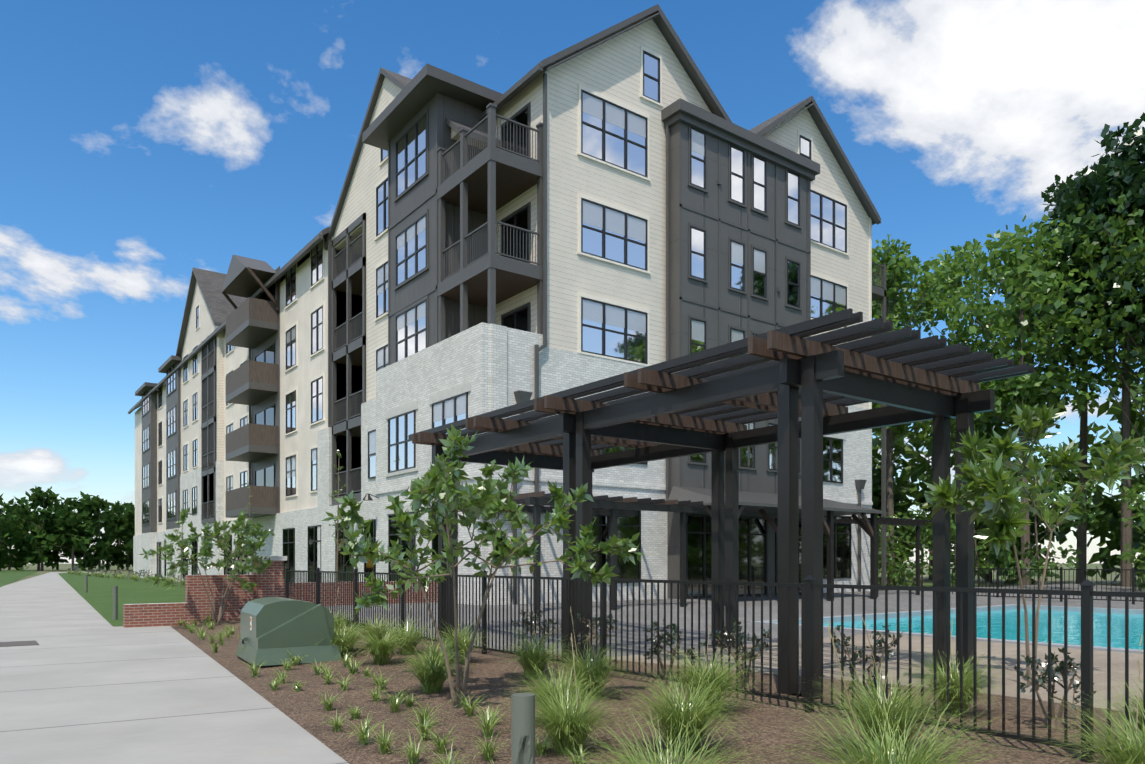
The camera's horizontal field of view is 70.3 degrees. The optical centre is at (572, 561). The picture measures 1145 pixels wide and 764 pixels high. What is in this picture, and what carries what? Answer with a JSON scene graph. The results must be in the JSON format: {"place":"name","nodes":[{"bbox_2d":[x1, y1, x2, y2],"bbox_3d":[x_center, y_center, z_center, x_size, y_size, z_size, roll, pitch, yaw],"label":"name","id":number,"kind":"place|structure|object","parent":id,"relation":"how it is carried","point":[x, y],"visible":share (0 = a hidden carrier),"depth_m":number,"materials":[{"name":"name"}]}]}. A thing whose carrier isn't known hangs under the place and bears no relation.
{"place":"outdoors","nodes":[
{"label":"outdoors","id":0,"kind":"place"},
{"bbox_2d":[0,571,184,625],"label":"lawn ground","id":1,"kind":"structure","parent":0,"point":[98,596],"depth_m":44.97,"materials":[{"name":"green plant"}]},
{"bbox_2d":[85,575,87,592],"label":"bollard light","id":2,"kind":"object","parent":1,"relation":"on","point":[86,583],"visible":0.96,"depth_m":44.10,"materials":[{"name":"grey metal"}]},
{"bbox_2d":[113,586,117,619],"bbox_3d":[-13.436,1.215,23.887,0.136,1.000,0.136,0,0,-37],"label":"bollard light","id":3,"kind":"object","parent":1,"relation":"on","point":[115,602],"visible":0.98,"depth_m":23.83,"materials":[{"name":"grey metal"}]},
{"bbox_2d":[68,566,342,585],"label":"hedge","id":4,"kind":"object","parent":1,"relation":"on","point":[135,577],"visible":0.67,"depth_m":69.49,"materials":[{"name":"green plant"}]},
{"bbox_2d":[175,450,346,586],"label":"trees","id":5,"kind":"object","parent":1,"relation":"on","point":[336,492],"visible":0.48,"depth_m":30.50,"materials":[{"name":"green plant"}]},
{"bbox_2d":[0,572,348,763],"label":"sidewalk pavement","id":6,"kind":"structure","parent":0,"point":[84,681],"depth_m":10.12,"materials":[{"name":"concrete"}]},
{"bbox_2d":[0,640,38,646],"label":"sidewalk vault lid","id":7,"kind":"object","parent":6,"relation":"on","point":[18,643],"visible":1,"depth_m":16.94,"materials":[{"name":"metal"}]},
{"bbox_2d":[0,0,1144,563],"label":"sky","id":8,"kind":"structure","parent":0,"point":[144,144],"materials":[{"name":"blue"}]},
{"bbox_2d":[1,563,1144,638],"bbox_3d":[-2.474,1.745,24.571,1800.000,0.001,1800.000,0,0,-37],"label":"ground","id":9,"kind":"structure","parent":0,"point":[927,582],"depth_m":103.29,"materials":[{"name":"green plant"}]},
{"bbox_2d":[0,486,134,570],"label":"distant tree line","id":10,"kind":"object","parent":9,"relation":"on","point":[67,530],"visible":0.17,"depth_m":154.29,"materials":[{"name":"green plant"}]},
{"bbox_2d":[128,226,361,582],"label":"apartment building","id":11,"kind":"structure","parent":9,"relation":"on","point":[233,403],"depth_m":44.58,"materials":[{"name":"beige paint"}]},
{"bbox_2d":[123,556,437,627],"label":"brick garden walls","id":12,"kind":"structure","parent":9,"relation":"on","point":[269,583],"depth_m":22.58,"materials":[{"name":"brick"}]},
{"bbox_2d":[872,364,1144,583],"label":"woodland trees","id":13,"kind":"object","parent":9,"relation":"on","point":[904,486],"visible":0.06,"depth_m":65.96,"materials":[{"name":"green plant"}]},
{"bbox_2d":[872,170,1144,585],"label":"woodland trees","id":14,"kind":"object","parent":9,"relation":"on","point":[932,294],"visible":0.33,"depth_m":45.86,"materials":[{"name":"green plant"}]},
{"bbox_2d":[872,112,1144,586],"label":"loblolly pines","id":15,"kind":"object","parent":9,"relation":"on","point":[1104,180],"visible":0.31,"depth_m":45.62,"materials":[{"name":"green plant"}]},
{"bbox_2d":[877,443,1144,590],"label":"woodland understory","id":16,"kind":"object","parent":9,"relation":"on","point":[1037,561],"visible":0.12,"depth_m":40.88,"materials":[{"name":"green plant"}]},
{"bbox_2d":[317,4,932,613],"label":"corner apartment block","id":17,"kind":"structure","parent":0,"point":[619,198],"depth_m":28.57,"materials":[{"name":"beige paint"}]},
{"bbox_2d":[171,619,1140,763],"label":"mulch bed","id":18,"kind":"object","parent":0,"point":[302,708],"depth_m":8.48,"materials":[{"name":"brown soil"}]},
{"bbox_2d":[138,507,274,622],"bbox_3d":[-9.439,0.095,21.735,2.666,3.058,3.592,0,0,-4],"label":"tree","id":19,"kind":"object","parent":18,"relation":"on","point":[249,546],"visible":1,"depth_m":21.16,"materials":[{"name":"green plant"}]},
{"bbox_2d":[236,597,340,665],"bbox_3d":[-4.917,1.145,14.024,1.390,1.019,1.890,0,0,-31],"label":"utility box","id":20,"kind":"object","parent":18,"relation":"on","point":[274,630],"visible":0.98,"depth_m":13.36,"materials":[{"name":"green paint"}]},
{"bbox_2d":[173,614,596,763],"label":"small plants","id":21,"kind":"object","parent":18,"relation":"on","point":[412,755],"visible":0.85,"depth_m":8.24,"materials":[{"name":"green plant"}]},
{"bbox_2d":[321,424,644,705],"bbox_3d":[-1.419,0.121,9.709,2.991,3.072,4.051,0,0,-37],"label":"tree","id":22,"kind":"object","parent":18,"relation":"on","point":[468,501],"visible":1,"depth_m":9.11,"materials":[{"name":"green plant"}]},
{"bbox_2d":[511,693,534,763],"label":"bollard light","id":23,"kind":"object","parent":18,"relation":"on","point":[522,728],"visible":1,"depth_m":5.05,"materials":[{"name":"grey metal"}]},
{"bbox_2d":[235,587,1144,763],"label":"bed grasses","id":24,"kind":"object","parent":18,"relation":"on","point":[886,735],"visible":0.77,"depth_m":6.91,"materials":[{"name":"green plant"}]},
{"bbox_2d":[285,567,1144,762],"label":"pool fence","id":25,"kind":"object","parent":18,"relation":"on","point":[1086,593],"visible":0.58,"depth_m":8.63,"materials":[{"name":"black metal"}]},
{"bbox_2d":[512,608,1095,729],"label":"shrubs","id":26,"kind":"object","parent":18,"relation":"on","point":[1042,680],"visible":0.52,"depth_m":8.91,"materials":[{"name":"green plant"}]},
{"bbox_2d":[324,584,1144,712],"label":"pool deck paving","id":27,"kind":"structure","parent":0,"point":[1100,661],"depth_m":16.54,"materials":[{"name":"beige concrete"}]},
{"bbox_2d":[408,308,1033,698],"bbox_3d":[1.311,-0.505,13.799,4.500,4.240,10.500,0,0,-37],"label":"pergola","id":28,"kind":"object","parent":27,"relation":"on","point":[817,384],"visible":0.81,"depth_m":11.28,"materials":[{"name":"black wood"}]},
{"bbox_2d":[750,604,1142,653],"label":"swimming pool","id":29,"kind":"structure","parent":27,"relation":"in","point":[1100,628],"depth_m":21.24,"materials":[{"name":"teal liquid"}]},
{"bbox_2d":[919,401,1144,685],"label":"magnolia sapling","id":30,"kind":"object","parent":27,"relation":"on","point":[990,491],"visible":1,"depth_m":10.04,"materials":[{"name":"green plant"}]},
{"bbox_2d":[950,567,1144,604],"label":"pool fence","id":31,"kind":"object","parent":27,"relation":"on","point":[1061,598],"visible":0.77,"depth_m":31.66,"materials":[{"name":"black metal"}]}
]}

